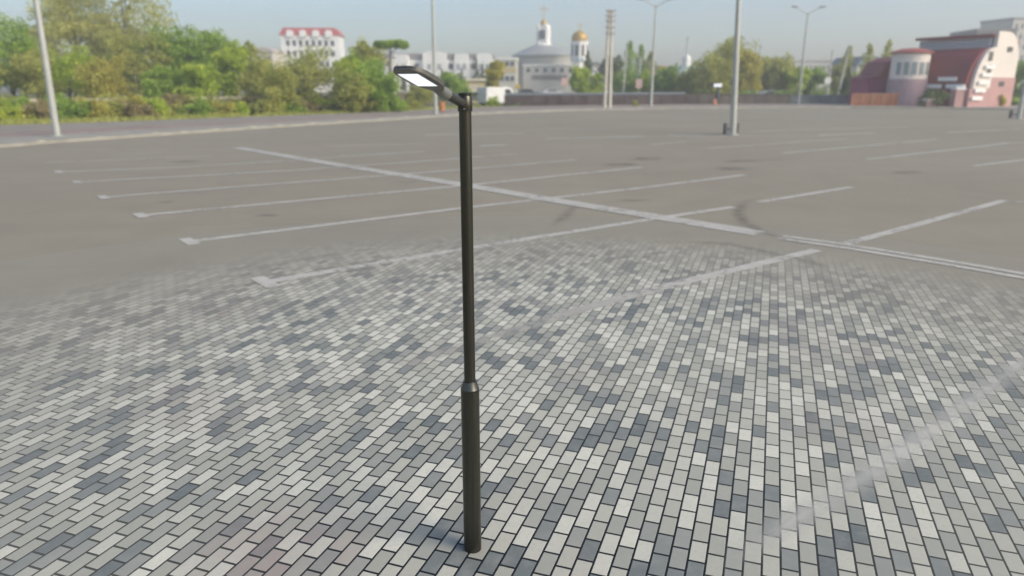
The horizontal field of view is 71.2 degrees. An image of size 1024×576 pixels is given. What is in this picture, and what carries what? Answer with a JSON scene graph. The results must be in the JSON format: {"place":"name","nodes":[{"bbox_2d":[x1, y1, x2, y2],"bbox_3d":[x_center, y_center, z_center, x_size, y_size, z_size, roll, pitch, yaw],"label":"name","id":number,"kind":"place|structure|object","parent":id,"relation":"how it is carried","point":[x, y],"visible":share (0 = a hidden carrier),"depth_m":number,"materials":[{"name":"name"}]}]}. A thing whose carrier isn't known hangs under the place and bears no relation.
{"place":"outdoors","nodes":[
{"label":"outdoors","id":0,"kind":"place"},
{"bbox_2d":[255,47,285,69],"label":"building","id":1,"kind":"structure","parent":0,"point":[274,55],"depth_m":228.88,"materials":[{"name":"white concrete"}]},
{"bbox_2d":[0,86,612,122],"bbox_3d":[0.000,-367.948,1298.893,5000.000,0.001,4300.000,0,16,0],"label":"ground","id":2,"kind":"structure","parent":0,"point":[4,90],"depth_m":172.94,"materials":[{"name":"green plant"}]},
{"bbox_2d":[0,98,36,120],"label":"bush","id":3,"kind":"object","parent":2,"relation":"on","point":[9,111],"visible":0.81,"depth_m":50.73,"materials":[{"name":"green plant"}]},
{"bbox_2d":[0,12,43,97],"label":"leafy tree","id":4,"kind":"object","parent":2,"relation":"on","point":[8,48],"visible":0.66,"depth_m":66.17,"materials":[{"name":"green plant"}]},
{"bbox_2d":[14,101,49,118],"bbox_3d":[-34.806,-12.833,51.959,2.684,1.527,2.866,-8,18,-25],"label":"bush","id":5,"kind":"object","parent":2,"relation":"on","point":[38,109],"visible":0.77,"depth_m":51.35,"materials":[{"name":"brown plant"}]},
{"bbox_2d":[0,47,68,98],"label":"leafy tree","id":6,"kind":"object","parent":2,"relation":"on","point":[28,74],"visible":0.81,"depth_m":64.17,"materials":[{"name":"green plant"}]},
{"bbox_2d":[40,44,97,98],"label":"leafy tree","id":7,"kind":"object","parent":2,"relation":"on","point":[62,70],"visible":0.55,"depth_m":68.25,"materials":[{"name":"green plant"}]},
{"bbox_2d":[24,0,118,96],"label":"leafy tree","id":8,"kind":"object","parent":2,"relation":"on","point":[57,31],"visible":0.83,"depth_m":84.54,"materials":[{"name":"green plant"}]},
{"bbox_2d":[56,100,92,118],"bbox_3d":[-32.606,-13.181,53.225,2.360,1.571,2.610,-6,17,-21],"label":"bush","id":9,"kind":"object","parent":2,"relation":"on","point":[69,110],"visible":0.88,"depth_m":52.83,"materials":[{"name":"green plant"}]},
{"bbox_2d":[81,99,112,117],"bbox_3d":[-31.847,-13.520,54.346,2.207,1.742,2.851,-14,21,-40],"label":"bush","id":10,"kind":"object","parent":2,"relation":"on","point":[100,108],"visible":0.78,"depth_m":53.90,"materials":[{"name":"green plant"}]},
{"bbox_2d":[73,51,137,97],"bbox_3d":[-37.198,-18.772,65.392,4.938,5.570,5.554,5,17,17],"label":"leafy tree","id":11,"kind":"object","parent":2,"relation":"on","point":[105,79],"visible":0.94,"depth_m":64.39,"materials":[{"name":"green plant"}]},
{"bbox_2d":[103,99,129,118],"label":"bush","id":12,"kind":"object","parent":2,"relation":"on","point":[117,111],"visible":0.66,"depth_m":55.99,"materials":[{"name":"green plant"}]},
{"bbox_2d":[57,0,178,94],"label":"leafy tree","id":13,"kind":"object","parent":2,"relation":"on","point":[128,10],"visible":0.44,"depth_m":87.08,"materials":[{"name":"green plant"}]},
{"bbox_2d":[99,28,145,96],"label":"leafy tree","id":14,"kind":"object","parent":2,"relation":"on","point":[121,42],"visible":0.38,"depth_m":75.56,"materials":[{"name":"green plant"}]},
{"bbox_2d":[106,93,150,107],"bbox_3d":[-32.035,-15.160,59.572,4.388,2.140,3.257,-13,21,-39],"label":"bush","id":15,"kind":"object","parent":2,"relation":"on","point":[138,99],"visible":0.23,"depth_m":58.98,"materials":[{"name":"green plant"}]},
{"bbox_2d":[116,100,160,117],"bbox_3d":[-29.886,-14.208,56.990,3.381,1.627,3.196,5,17,17],"label":"bush","id":16,"kind":"object","parent":2,"relation":"on","point":[131,110],"visible":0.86,"depth_m":56.63,"materials":[{"name":"brown plant"}]},
{"bbox_2d":[118,33,180,96],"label":"leafy tree","id":17,"kind":"object","parent":2,"relation":"on","point":[154,57],"visible":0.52,"depth_m":73.56,"materials":[{"name":"green plant"}]},
{"bbox_2d":[148,96,173,116],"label":"bush","id":18,"kind":"object","parent":2,"relation":"on","point":[156,103],"visible":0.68,"depth_m":57.84,"materials":[{"name":"green plant"}]},
{"bbox_2d":[140,64,187,97],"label":"leafy tree","id":19,"kind":"object","parent":2,"relation":"on","point":[165,83],"visible":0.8,"depth_m":66.64,"materials":[{"name":"green plant"}]},
{"bbox_2d":[6,96,328,104],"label":"embankment wall","id":20,"kind":"structure","parent":2,"relation":"on","point":[185,102],"depth_m":65.04,"materials":[{"name":"stone"}]},
{"bbox_2d":[159,93,185,108],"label":"bush","id":21,"kind":"object","parent":2,"relation":"on","point":[169,99],"visible":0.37,"depth_m":62.35,"materials":[{"name":"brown plant"}]},
{"bbox_2d":[133,21,214,86],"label":"leafy tree","id":22,"kind":"object","parent":2,"relation":"on","point":[180,51],"visible":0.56,"depth_m":75.15,"materials":[{"name":"green plant"}]},
{"bbox_2d":[160,101,202,116],"bbox_3d":[-27.868,-14.960,60.027,3.700,1.524,3.080,-10,19,-31],"label":"bush","id":23,"kind":"object","parent":2,"relation":"on","point":[188,112],"visible":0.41,"depth_m":59.22,"materials":[{"name":"green plant"}]},
{"bbox_2d":[172,61,221,96],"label":"leafy tree","id":24,"kind":"object","parent":2,"relation":"on","point":[201,81],"visible":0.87,"depth_m":66.58,"materials":[{"name":"green plant"}]},
{"bbox_2d":[174,96,220,115],"bbox_3d":[-26.390,-15.064,59.691,3.441,1.822,3.521,0,16,0],"label":"bush","id":25,"kind":"object","parent":2,"relation":"on","point":[197,107],"visible":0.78,"depth_m":59.35,"materials":[{"name":"green plant"}]},
{"bbox_2d":[175,24,235,87],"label":"leafy tree","id":26,"kind":"object","parent":2,"relation":"on","point":[214,43],"visible":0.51,"depth_m":76.61,"materials":[{"name":"green plant"}]},
{"bbox_2d":[208,100,236,114],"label":"bush","id":27,"kind":"object","parent":2,"relation":"on","point":[230,106],"visible":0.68,"depth_m":60.62,"materials":[{"name":"green plant"}]},
{"bbox_2d":[211,38,251,96],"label":"leafy tree","id":28,"kind":"object","parent":2,"relation":"on","point":[230,55],"visible":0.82,"depth_m":73.81,"materials":[{"name":"green plant"}]},
{"bbox_2d":[232,101,256,115],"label":"bush","id":29,"kind":"object","parent":2,"relation":"on","point":[244,109],"visible":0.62,"depth_m":62.02,"materials":[{"name":"green plant"}]},
{"bbox_2d":[235,50,273,97],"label":"leafy tree","id":30,"kind":"object","parent":2,"relation":"on","point":[249,81],"visible":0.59,"depth_m":68.15,"materials":[{"name":"green plant"}]},
{"bbox_2d":[0,104,518,124],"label":"grass","id":31,"kind":"structure","parent":2,"relation":"on","point":[11,121],"depth_m":53.86,"materials":[{"name":"green plant"}]},
{"bbox_2d":[246,98,280,115],"bbox_3d":[-21.997,-15.989,63.362,3.455,1.816,3.666,0,16,0],"label":"bush","id":32,"kind":"object","parent":2,"relation":"on","point":[262,105],"visible":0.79,"depth_m":62.23,"materials":[{"name":"green plant"}]},
{"bbox_2d":[257,60,302,113],"bbox_3d":[-20.766,-17.759,63.695,3.820,4.799,4.258,-10,19,-32],"label":"leafy tree","id":33,"kind":"object","parent":2,"relation":"on","point":[280,82],"visible":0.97,"depth_m":62.90,"materials":[{"name":"green plant"}]},
{"bbox_2d":[258,45,341,103],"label":"leafy tree","id":34,"kind":"object","parent":2,"relation":"on","point":[316,76],"visible":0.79,"depth_m":68.18,"materials":[{"name":"green plant"}]},
{"bbox_2d":[289,97,329,111],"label":"bush","id":35,"kind":"object","parent":2,"relation":"on","point":[311,106],"visible":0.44,"depth_m":65.95,"materials":[{"name":"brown plant"}]},
{"bbox_2d":[332,49,365,88],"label":"leafy tree","id":36,"kind":"object","parent":2,"relation":"on","point":[350,61],"visible":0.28,"depth_m":69.98,"materials":[{"name":"green plant"}]},
{"bbox_2d":[327,68,378,112],"bbox_3d":[-14.711,-17.914,65.333,4.726,4.359,5.061,0,16,0],"label":"leafy tree","id":37,"kind":"object","parent":2,"relation":"on","point":[346,88],"visible":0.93,"depth_m":64.83,"materials":[{"name":"green plant"}]},
{"bbox_2d":[347,36,390,68],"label":"leafy tree","id":38,"kind":"object","parent":2,"relation":"on","point":[363,49],"visible":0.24,"depth_m":77.38,"materials":[{"name":"green plant"}]},
{"bbox_2d":[344,57,408,111],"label":"leafy tree","id":39,"kind":"object","parent":2,"relation":"on","point":[385,98],"visible":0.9,"depth_m":65.74,"materials":[{"name":"green plant"}]},
{"bbox_2d":[373,38,409,93],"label":"pine tree","id":40,"kind":"object","parent":2,"relation":"on","point":[390,44],"visible":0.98,"depth_m":86.88,"materials":[{"name":"green plant"}]},
{"bbox_2d":[403,85,432,106],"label":"leafy tree","id":41,"kind":"object","parent":2,"relation":"on","point":[422,95],"visible":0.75,"depth_m":87.98,"materials":[{"name":"green plant"}]},
{"bbox_2d":[432,71,474,104],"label":"leafy tree","id":42,"kind":"object","parent":2,"relation":"on","point":[453,83],"visible":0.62,"depth_m":91.58,"materials":[{"name":"green plant"}]},
{"bbox_2d":[477,87,512,104],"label":"parked van","id":43,"kind":"object","parent":2,"relation":"on","point":[484,94],"visible":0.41,"depth_m":91.25,"materials":[{"name":"white paint"}]},
{"bbox_2d":[0,106,1023,147],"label":"kerb","id":44,"kind":"structure","parent":2,"relation":"on","point":[33,141],"depth_m":47.12,"materials":[{"name":"concrete"}]},
{"bbox_2d":[603,9,615,107],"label":"utility pole","id":45,"kind":"object","parent":44,"relation":"on","point":[609,27],"visible":0.92,"depth_m":75.56,"materials":[{"name":"concrete"}]},
{"bbox_2d":[568,65,591,92],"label":"leafy tree","id":46,"kind":"object","parent":2,"relation":"on","point":[579,77],"visible":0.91,"depth_m":110.67,"materials":[{"name":"green plant"}]},
{"bbox_2d":[504,92,685,105],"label":"metal fence","id":47,"kind":"object","parent":2,"relation":"on","point":[556,99],"visible":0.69,"depth_m":87.67,"materials":[{"name":"grey metal"}]},
{"bbox_2d":[587,72,603,92],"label":"leafy tree","id":48,"kind":"object","parent":2,"relation":"on","point":[595,86],"visible":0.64,"depth_m":107.37,"materials":[{"name":"green plant"}]},
{"bbox_2d":[597,55,623,88],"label":"leafy tree","id":49,"kind":"object","parent":2,"relation":"on","point":[617,66],"visible":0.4,"depth_m":142.27,"materials":[{"name":"green plant"}]},
{"bbox_2d":[612,68,637,91],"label":"leafy tree","id":50,"kind":"object","parent":2,"relation":"on","point":[630,80],"visible":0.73,"depth_m":114.34,"materials":[{"name":"green plant"}]},
{"bbox_2d":[622,40,636,70],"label":"poplar tree","id":51,"kind":"object","parent":2,"relation":"on","point":[629,59],"visible":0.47,"depth_m":131.00,"materials":[{"name":"green plant"}]},
{"bbox_2d":[634,44,645,78],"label":"poplar tree","id":52,"kind":"object","parent":2,"relation":"on","point":[642,50],"visible":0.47,"depth_m":133.05,"materials":[{"name":"green plant"}]},
{"bbox_2d":[631,69,659,91],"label":"leafy tree","id":53,"kind":"object","parent":2,"relation":"on","point":[645,77],"visible":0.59,"depth_m":112.38,"materials":[{"name":"green plant"}]},
{"bbox_2d":[653,63,678,91],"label":"leafy tree","id":54,"kind":"object","parent":2,"relation":"on","point":[666,80],"visible":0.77,"depth_m":110.58,"materials":[{"name":"green plant"}]},
{"bbox_2d":[674,71,694,94],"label":"leafy tree","id":55,"kind":"object","parent":2,"relation":"on","point":[680,87],"visible":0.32,"depth_m":107.15,"materials":[{"name":"green plant"}]},
{"bbox_2d":[684,49,732,93],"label":"leafy tree","id":56,"kind":"object","parent":2,"relation":"on","point":[708,73],"visible":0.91,"depth_m":102.39,"materials":[{"name":"green plant"}]},
{"bbox_2d":[711,35,763,93],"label":"leafy tree","id":57,"kind":"object","parent":2,"relation":"on","point":[725,50],"visible":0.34,"depth_m":104.61,"materials":[{"name":"green plant"}]},
{"bbox_2d":[686,94,790,103],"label":"metal fence","id":58,"kind":"object","parent":2,"relation":"on","point":[742,98],"visible":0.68,"depth_m":93.94,"materials":[{"name":"grey metal"}]},
{"bbox_2d":[728,47,764,92],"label":"leafy tree","id":59,"kind":"object","parent":2,"relation":"on","point":[750,84],"visible":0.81,"depth_m":104.27,"materials":[{"name":"green plant"}]},
{"bbox_2d":[760,52,796,93],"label":"leafy tree","id":60,"kind":"object","parent":2,"relation":"on","point":[775,79],"visible":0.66,"depth_m":113.88,"materials":[{"name":"green plant"}]},
{"bbox_2d":[783,66,813,95],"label":"leafy tree","id":61,"kind":"object","parent":2,"relation":"on","point":[792,77],"visible":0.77,"depth_m":110.70,"materials":[{"name":"green plant"}]},
{"bbox_2d":[803,64,832,94],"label":"leafy tree","id":62,"kind":"object","parent":2,"relation":"on","point":[818,76],"visible":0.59,"depth_m":118.16,"materials":[{"name":"green plant"}]},
{"bbox_2d":[790,95,848,102],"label":"metal fence","id":63,"kind":"object","parent":2,"relation":"on","point":[823,98],"visible":0.7,"depth_m":95.38,"materials":[{"name":"metal"}]},
{"bbox_2d":[825,63,845,94],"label":"leafy tree","id":64,"kind":"object","parent":2,"relation":"on","point":[835,78],"visible":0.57,"depth_m":122.24,"materials":[{"name":"green plant"}]},
{"bbox_2d":[839,66,851,94],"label":"conifer","id":65,"kind":"object","parent":2,"relation":"on","point":[844,89],"visible":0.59,"depth_m":99.75,"materials":[{"name":"green plant"}]},
{"bbox_2d":[838,45,853,85],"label":"poplar tree","id":66,"kind":"object","parent":2,"relation":"on","point":[849,59],"visible":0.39,"depth_m":112.41,"materials":[{"name":"green plant"}]},
{"bbox_2d":[850,93,899,105],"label":"brick fence","id":67,"kind":"object","parent":2,"relation":"on","point":[874,99],"visible":0.68,"depth_m":85.06,"materials":[{"name":"brick"}]},
{"bbox_2d":[848,31,1019,106],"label":"vaulted building","id":68,"kind":"structure","parent":2,"relation":"on","point":[982,68],"depth_m":83.01,"materials":[{"name":"pink paint"}]},
{"bbox_2d":[917,88,950,106],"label":"bush","id":69,"kind":"object","parent":2,"relation":"on","point":[932,93],"visible":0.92,"depth_m":80.52,"materials":[{"name":"green plant"}]},
{"bbox_2d":[949,28,1018,35],"bbox_3d":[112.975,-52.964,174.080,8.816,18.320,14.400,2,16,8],"label":"roof","id":70,"kind":"structure","parent":2,"relation":"on","point":[983,31],"depth_m":165.43,"materials":[{"name":"grey metal"}]},
{"bbox_2d":[1012,59,1023,97],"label":"leafy tree","id":71,"kind":"object","parent":2,"relation":"on","point":[1019,76],"visible":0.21,"depth_m":106.60,"materials":[{"name":"green plant"}]},
{"bbox_2d":[279,28,344,91],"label":"building","id":72,"kind":"structure","parent":0,"point":[293,39],"depth_m":241.57,"materials":[{"name":"white paint"}]},
{"bbox_2d":[393,51,494,90],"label":"building","id":73,"kind":"structure","parent":0,"point":[453,63],"depth_m":194.03,"materials":[{"name":"white paint"}]},
{"bbox_2d":[464,78,485,101],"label":"kiosk","id":74,"kind":"object","parent":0,"point":[473,84],"visible":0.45,"depth_m":107.67,"materials":[{"name":"beige"}]},
{"bbox_2d":[485,59,505,103],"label":"birch tree","id":75,"kind":"object","parent":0,"point":[494,73],"visible":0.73,"depth_m":95.06,"materials":[{"name":"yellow plant"}]},
{"bbox_2d":[497,58,518,92],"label":"building","id":76,"kind":"structure","parent":0,"point":[510,77],"depth_m":182.06,"materials":[{"name":"white paint"}]},
{"bbox_2d":[0,103,1023,136],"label":"sidewalk","id":77,"kind":"structure","parent":0,"point":[36,127],"depth_m":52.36,"materials":[{"name":"grey concrete"}]},
{"bbox_2d":[643,0,668,105],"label":"lamp post","id":78,"kind":"object","parent":77,"relation":"on","point":[652,77],"visible":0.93,"depth_m":81.48,"materials":[{"name":"metal"}]},
{"bbox_2d":[791,6,825,103],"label":"lamp post","id":79,"kind":"object","parent":77,"relation":"on","point":[801,76],"visible":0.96,"depth_m":89.62,"materials":[{"name":"metal"}]},
{"bbox_2d":[0,216,1023,575],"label":"brick paving","id":80,"kind":"structure","parent":0,"point":[172,406],"depth_m":6.05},
{"bbox_2d":[250,276,280,287],"bbox_3d":[-3.386,-0.086,9.806,0.200,0.001,0.640,-12,20,-37],"label":"line end","id":81,"kind":"object","parent":80,"relation":"on","point":[264,281],"visible":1,"depth_m":9.82,"materials":[{"name":"white paint"}]},
{"bbox_2d":[393,66,480,553],"bbox_3d":[-0.336,0.283,3.636,0.169,2.691,0.539,9,18,28],"label":"street lamp","id":82,"kind":"object","parent":80,"relation":"on","point":[470,404],"visible":1,"depth_m":3.77,"materials":[{"name":"black metal"}]},
{"bbox_2d":[270,206,736,281],"bbox_3d":[0.728,-0.946,12.832,10.362,0.001,0.282,-12,20,-35],"label":"parking line","id":83,"kind":"object","parent":80,"relation":"on","point":[446,251],"visible":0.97,"depth_m":11.87,"materials":[{"name":"white paint"}]},
{"bbox_2d":[512,249,819,328],"bbox_3d":[1.899,0.044,9.364,7.866,0.001,0.374,-13,20,-38],"label":"parking line","id":84,"kind":"object","parent":80,"relation":"on","point":[598,304],"visible":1,"depth_m":9.59,"materials":[{"name":"white paint"}]},
{"bbox_2d":[777,237,1023,278],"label":"parking line","id":85,"kind":"object","parent":80,"relation":"on","point":[941,263],"visible":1,"depth_m":11.11,"materials":[{"name":"white paint"}]},
{"bbox_2d":[782,235,1023,274],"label":"parking line","id":86,"kind":"object","parent":80,"relation":"on","point":[952,261],"visible":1,"depth_m":11.30,"materials":[{"name":"white paint"}]},
{"bbox_2d":[798,365,1018,517],"bbox_3d":[4.346,0.864,6.487,8.545,0.001,0.432,-13,20,-37],"label":"parking line","id":87,"kind":"object","parent":80,"relation":"on","point":[899,451],"visible":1,"depth_m":5.29,"materials":[{"name":"grey paint"}]},
{"bbox_2d":[0,108,1023,261],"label":"parking lot","id":88,"kind":"structure","parent":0,"point":[45,208],"depth_m":21.52,"materials":[{"name":"grey asphalt"}]},
{"bbox_2d":[63,151,423,171],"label":"parking line","id":89,"kind":"object","parent":88,"relation":"on","point":[235,163],"visible":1,"depth_m":24.11,"materials":[{"name":"white paint"}]},
{"bbox_2d":[82,153,515,181],"bbox_3d":[-5.762,-4.025,23.619,14.852,0.001,0.711,-11,19,-33],"label":"parking line","id":90,"kind":"object","parent":88,"relation":"on","point":[281,170],"visible":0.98,"depth_m":22.18,"materials":[{"name":"white paint"}]},
{"bbox_2d":[107,160,569,196],"bbox_3d":[-3.715,-3.371,21.328,14.972,0.001,0.351,-11,19,-35],"label":"parking line","id":91,"kind":"object","parent":88,"relation":"on","point":[320,180],"visible":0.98,"depth_m":19.91,"materials":[{"name":"white paint"}]},
{"bbox_2d":[146,167,641,215],"bbox_3d":[-1.641,-2.708,19.005,14.934,0.001,0.415,-12,20,-35],"label":"parking line","id":92,"kind":"object","parent":88,"relation":"on","point":[379,193],"visible":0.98,"depth_m":17.57,"materials":[{"name":"white paint"}]},
{"bbox_2d":[195,175,743,241],"bbox_3d":[0.688,-2.094,16.852,15.652,0.001,0.313,-11,20,-35],"label":"parking line","id":93,"kind":"object","parent":88,"relation":"on","point":[254,233],"visible":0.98,"depth_m":14.99,"materials":[{"name":"white paint"}]},
{"bbox_2d":[235,147,766,234],"bbox_3d":[-3.756,-3.464,21.638,0.337,0.001,24.441,-14,21,-40],"label":"parking line","id":94,"kind":"object","parent":88,"relation":"on","point":[651,217],"visible":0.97,"depth_m":16.64,"materials":[{"name":"white paint"}]},
{"bbox_2d":[726,0,740,134],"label":"lamp post","id":95,"kind":"object","parent":88,"relation":"on","point":[733,112],"visible":0.98,"depth_m":37.15,"materials":[{"name":"metal"}]},
{"bbox_2d":[755,187,853,202],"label":"parking line","id":96,"kind":"object","parent":88,"relation":"on","point":[799,195],"visible":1,"depth_m":17.57,"materials":[{"name":"white paint"}]},
{"bbox_2d":[837,200,1006,245],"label":"parking line","id":97,"kind":"object","parent":88,"relation":"on","point":[899,229],"visible":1,"depth_m":13.92,"materials":[{"name":"white paint"}]},
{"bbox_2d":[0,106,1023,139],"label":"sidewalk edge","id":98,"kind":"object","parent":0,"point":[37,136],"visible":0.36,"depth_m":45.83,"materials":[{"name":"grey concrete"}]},
{"bbox_2d":[33,0,64,136],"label":"lamp post","id":99,"kind":"object","parent":98,"relation":"on","point":[48,81],"visible":0.94,"depth_m":34.65,"materials":[{"name":"metal"}]},
{"bbox_2d":[431,0,437,113],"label":"lamp post","id":100,"kind":"object","parent":98,"relation":"on","point":[434,63],"visible":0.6,"depth_m":60.07,"materials":[{"name":"metal"}]},
{"bbox_2d":[949,87,966,106],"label":"gate pillar","id":101,"kind":"structure","parent":98,"relation":"on","point":[957,97],"depth_m":80.80,"materials":[{"name":"pink paint"}]},
{"bbox_2d":[0,0,1023,73],"label":"sky","id":102,"kind":"structure","parent":0,"point":[499,28],"materials":[{"name":"blue"}]},
{"bbox_2d":[511,5,571,92],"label":"church","id":103,"kind":"structure","parent":0,"point":[544,64],"depth_m":197.69,"materials":[{"name":"paint"}]},
{"bbox_2d":[570,23,588,90],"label":"bell tower","id":104,"kind":"structure","parent":0,"point":[579,45],"depth_m":188.18,"materials":[{"name":"white paint"}]},
{"bbox_2d":[793,61,832,90],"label":"apartment block","id":105,"kind":"structure","parent":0,"point":[811,64],"depth_m":286.63,"materials":[{"name":"white concrete"}]},
{"bbox_2d":[831,56,878,93],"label":"building","id":106,"kind":"structure","parent":0,"point":[857,64],"depth_m":153.22,"materials":[{"name":"stone"}]},
{"bbox_2d":[980,17,1023,85],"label":"apartment block","id":107,"kind":"structure","parent":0,"point":[1015,22],"depth_m":218.14,"materials":[{"name":"white concrete"}]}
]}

